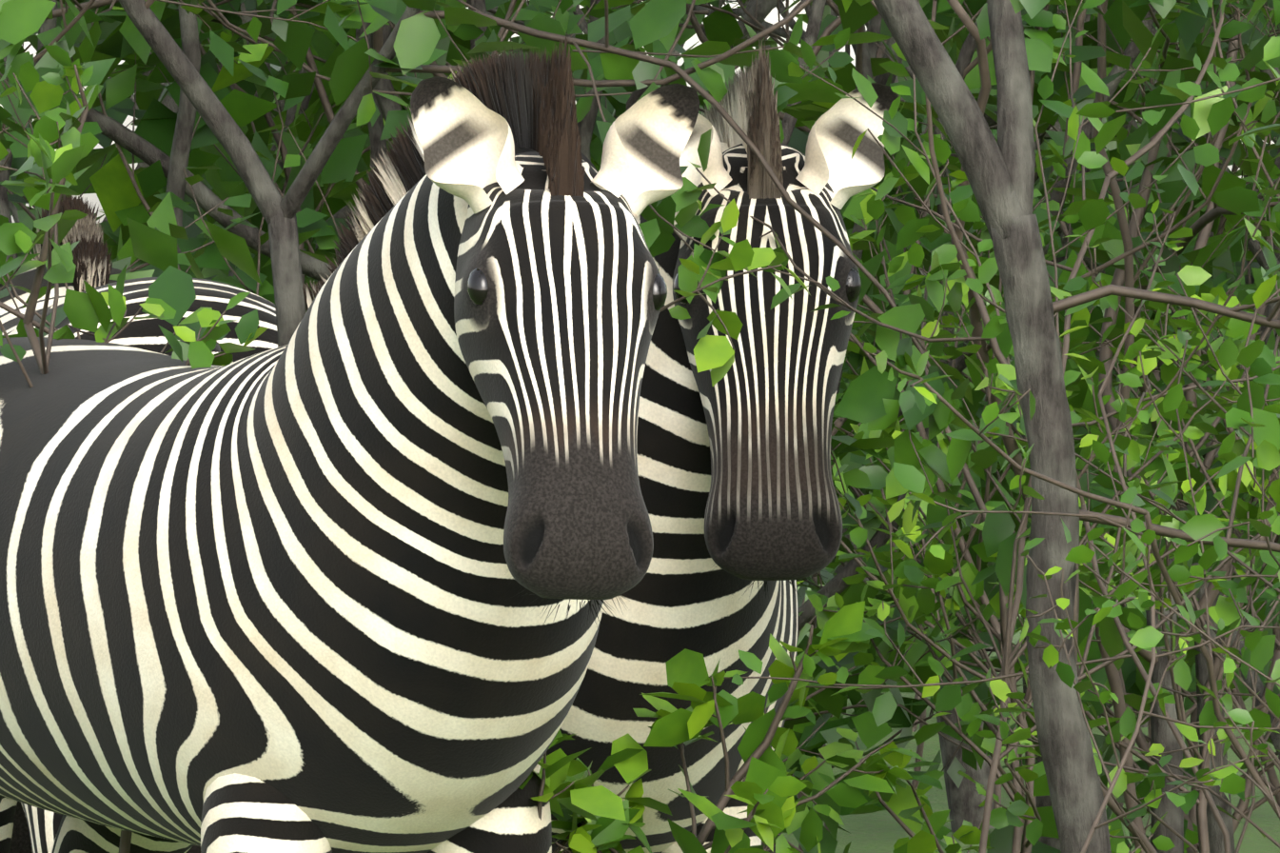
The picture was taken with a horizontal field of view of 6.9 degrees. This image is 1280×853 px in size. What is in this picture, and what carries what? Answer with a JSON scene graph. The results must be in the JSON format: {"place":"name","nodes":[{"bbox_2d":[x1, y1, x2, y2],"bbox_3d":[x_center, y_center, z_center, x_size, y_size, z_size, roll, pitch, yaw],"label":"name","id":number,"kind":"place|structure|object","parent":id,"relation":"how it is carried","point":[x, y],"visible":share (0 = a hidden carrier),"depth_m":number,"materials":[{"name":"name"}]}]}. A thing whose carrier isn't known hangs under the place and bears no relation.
{"place":"outdoors","nodes":[
{"label":"outdoors","id":0,"kind":"place"},
{"bbox_2d":[0,0,1274,223],"label":"sky","id":1,"kind":"structure","parent":0,"point":[773,17],"materials":[{"name":"white"}]},
{"bbox_2d":[783,572,1279,852],"bbox_3d":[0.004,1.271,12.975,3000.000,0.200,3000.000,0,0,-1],"label":"ground","id":2,"kind":"structure","parent":0,"point":[883,831],"depth_m":36.15,"materials":[{"name":"green plant"}]},
{"bbox_2d":[9,38,149,221],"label":"tree","id":3,"kind":"object","parent":2,"relation":"on","point":[22,49],"visible":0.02,"depth_m":54.74,"materials":[{"name":"green plant"}]},
{"bbox_2d":[0,44,267,852],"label":"shrub","id":4,"kind":"object","parent":2,"relation":"on","point":[88,309],"visible":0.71,"depth_m":14.02,"materials":[{"name":"green plant"}]},
{"bbox_2d":[0,194,277,852],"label":"zebra","id":5,"kind":"object","parent":2,"relation":"on","point":[26,828],"visible":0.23,"depth_m":16.73,"materials":[{"name":"fur"}]},
{"bbox_2d":[70,1,279,277],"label":"tree","id":6,"kind":"object","parent":2,"relation":"on","point":[123,189],"visible":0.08,"depth_m":21.99,"materials":[{"name":"green plant"}]},
{"bbox_2d":[8,28,646,288],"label":"tree","id":7,"kind":"object","parent":2,"relation":"on","point":[13,209],"depth_m":43.04,"materials":[{"name":"green plant"}]},
{"bbox_2d":[0,35,699,852],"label":"zebra","id":8,"kind":"object","parent":2,"relation":"on","point":[360,559],"visible":1,"depth_m":13.26,"materials":[{"name":"fur"}]},
{"bbox_2d":[0,0,777,286],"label":"tree","id":9,"kind":"object","parent":2,"relation":"on","point":[27,217],"visible":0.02,"depth_m":32.19,"materials":[{"name":"green plant"}]},
{"bbox_2d":[0,0,866,801],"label":"tree","id":10,"kind":"object","parent":2,"relation":"on","point":[152,244],"visible":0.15,"depth_m":17.87,"materials":[{"name":"green plant"}]},
{"bbox_2d":[108,0,808,310],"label":"tree","id":11,"kind":"object","parent":2,"relation":"on","point":[805,19],"depth_m":61.12,"materials":[{"name":"green plant"}]},
{"bbox_2d":[0,0,951,472],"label":"tree","id":12,"kind":"object","parent":2,"relation":"on","point":[341,166],"visible":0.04,"depth_m":19.09,"materials":[{"name":"green plant"}]},
{"bbox_2d":[465,0,735,55],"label":"tree","id":13,"kind":"object","parent":2,"relation":"on","point":[516,39],"depth_m":61.27,"materials":[{"name":"green plant"}]},
{"bbox_2d":[61,0,1149,851],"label":"tree","id":14,"kind":"object","parent":2,"relation":"on","point":[610,108],"visible":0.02,"depth_m":26.32,"materials":[{"name":"green plant"}]},
{"bbox_2d":[0,0,1212,669],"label":"tree","id":15,"kind":"object","parent":2,"relation":"on","point":[360,68],"visible":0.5,"depth_m":14.76,"materials":[{"name":"green plant"}]},
{"bbox_2d":[1,0,1279,852],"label":"tree","id":16,"kind":"object","parent":2,"relation":"on","point":[225,180],"visible":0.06,"depth_m":22.26,"materials":[{"name":"green plant"}]},
{"bbox_2d":[7,0,1279,849],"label":"tree","id":17,"kind":"object","parent":2,"relation":"on","point":[721,26],"visible":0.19,"depth_m":24.20,"materials":[{"name":"green plant"}]},
{"bbox_2d":[443,0,961,112],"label":"tree","id":18,"kind":"object","parent":2,"relation":"on","point":[583,26],"visible":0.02,"depth_m":41.39,"materials":[{"name":"green plant"}]},
{"bbox_2d":[146,0,1279,852],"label":"tree","id":19,"kind":"object","parent":2,"relation":"on","point":[292,88],"visible":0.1,"depth_m":18.66,"materials":[{"name":"green plant"}]},
{"bbox_2d":[541,37,898,852],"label":"zebra","id":20,"kind":"object","parent":2,"relation":"on","point":[738,490],"visible":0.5,"depth_m":14.61,"materials":[{"name":"fur"}]},
{"bbox_2d":[519,600,925,852],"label":"bush","id":21,"kind":"object","parent":2,"relation":"on","point":[587,814],"visible":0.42,"depth_m":13.68,"materials":[{"name":"green plant"}]},
{"bbox_2d":[578,1,918,605],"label":"tree","id":22,"kind":"object","parent":2,"relation":"on","point":[834,568],"depth_m":51.90,"materials":[{"name":"green plant"}]},
{"bbox_2d":[270,0,1259,852],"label":"tree","id":23,"kind":"object","parent":2,"relation":"on","point":[900,719],"depth_m":27.20,"materials":[{"name":"green plant"}]},
{"bbox_2d":[580,0,1000,651],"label":"tree","id":24,"kind":"object","parent":2,"relation":"on","point":[847,49],"depth_m":63.08,"materials":[{"name":"green plant"}]},
{"bbox_2d":[780,580,880,834],"bbox_3d":[-0.057,0.582,17.382,0.880,1.384,0.517,0,0,-8],"label":"shrub","id":25,"kind":"object","parent":2,"relation":"on","point":[809,765],"visible":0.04,"depth_m":17.26,"materials":[{"name":"green plant"}]},
{"bbox_2d":[551,0,1243,831],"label":"tree","id":26,"kind":"object","parent":2,"relation":"on","point":[966,797],"visible":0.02,"depth_m":34.92,"materials":[{"name":"green plant"}]},
{"bbox_2d":[572,0,1279,852],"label":"tree","id":27,"kind":"object","parent":2,"relation":"on","point":[1121,19],"visible":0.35,"depth_m":17.17,"materials":[{"name":"green plant"}]},
{"bbox_2d":[592,0,1279,755],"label":"tree","id":28,"kind":"object","parent":2,"relation":"on","point":[1173,50],"visible":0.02,"depth_m":20.32,"materials":[{"name":"green plant"}]},
{"bbox_2d":[701,4,1179,731],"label":"tree","id":29,"kind":"object","parent":2,"relation":"on","point":[1093,16],"depth_m":43.47,"materials":[{"name":"green plant"}]},
{"bbox_2d":[658,0,1279,852],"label":"tree","id":30,"kind":"object","parent":2,"relation":"on","point":[999,171],"visible":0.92,"depth_m":12.71,"materials":[{"name":"grey plant"}]},
{"bbox_2d":[684,0,1279,852],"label":"sapling","id":31,"kind":"object","parent":2,"relation":"on","point":[1090,213],"visible":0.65,"depth_m":14.29,"materials":[{"name":"green plant"}]},
{"bbox_2d":[779,104,1204,852],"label":"shrub","id":32,"kind":"object","parent":2,"relation":"on","point":[856,344],"visible":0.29,"depth_m":16.98,"materials":[{"name":"green plant"}]},
{"bbox_2d":[723,257,1279,852],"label":"sapling","id":33,"kind":"object","parent":2,"relation":"on","point":[948,698],"visible":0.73,"depth_m":13.54,"materials":[{"name":"green plant"}]},
{"bbox_2d":[777,243,1237,852],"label":"shrub","id":34,"kind":"object","parent":2,"relation":"on","point":[930,834],"visible":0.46,"depth_m":15.51,"materials":[{"name":"green plant"}]},
{"bbox_2d":[781,0,1279,852],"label":"tree","id":35,"kind":"object","parent":2,"relation":"on","point":[850,594],"visible":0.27,"depth_m":18.74,"materials":[{"name":"green plant"}]},
{"bbox_2d":[783,0,1279,852],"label":"tree","id":36,"kind":"object","parent":2,"relation":"on","point":[1133,681],"visible":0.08,"depth_m":22.77,"materials":[{"name":"green plant"}]},
{"bbox_2d":[801,0,1279,852],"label":"sapling","id":37,"kind":"object","parent":2,"relation":"on","point":[967,207],"visible":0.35,"depth_m":14.57,"materials":[{"name":"green plant"}]},
{"bbox_2d":[862,336,1279,847],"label":"sapling","id":38,"kind":"object","parent":2,"relation":"on","point":[912,478],"visible":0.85,"depth_m":12.40,"materials":[{"name":"green plant"}]},
{"bbox_2d":[933,78,1279,851],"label":"tree","id":39,"kind":"object","parent":2,"relation":"on","point":[1111,146],"depth_m":28.89,"materials":[{"name":"green plant"}]},
{"bbox_2d":[979,235,1279,734],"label":"sapling","id":40,"kind":"object","parent":2,"relation":"on","point":[1197,528],"visible":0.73,"depth_m":12.91,"materials":[{"name":"green plant"}]},
{"bbox_2d":[987,277,1279,852],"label":"shrub","id":41,"kind":"object","parent":2,"relation":"on","point":[1171,460],"visible":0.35,"depth_m":15.87,"materials":[{"name":"green plant"}]},
{"bbox_2d":[1019,199,1279,852],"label":"sapling","id":42,"kind":"object","parent":2,"relation":"on","point":[1102,453],"visible":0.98,"depth_m":12.53,"materials":[{"name":"green plant"}]},
{"bbox_2d":[1056,9,1264,629],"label":"tree","id":43,"kind":"object","parent":2,"relation":"on","point":[1064,11],"depth_m":53.96,"materials":[{"name":"green plant"}]},
{"bbox_2d":[1048,16,1277,647],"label":"tree","id":44,"kind":"object","parent":2,"relation":"on","point":[1191,642],"depth_m":46.68,"materials":[{"name":"green plant"}]},
{"bbox_2d":[1064,526,1279,819],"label":"sapling","id":45,"kind":"object","parent":2,"relation":"on","point":[1233,783],"visible":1,"depth_m":11.81,"materials":[{"name":"green plant"}]},
{"bbox_2d":[1113,98,1275,706],"bbox_3d":[3.693,-2.304,36.283,5.478,7.258,4.353,0,0,-1],"label":"tree","id":46,"kind":"object","parent":2,"relation":"on","point":[1230,226],"depth_m":35.20,"materials":[{"name":"green plant"}]},
{"bbox_2d":[1262,403,1279,449],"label":"shrub","id":47,"kind":"object","parent":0,"point":[1273,407],"visible":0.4,"depth_m":14.08,"materials":[{"name":"green plant"}]}
]}

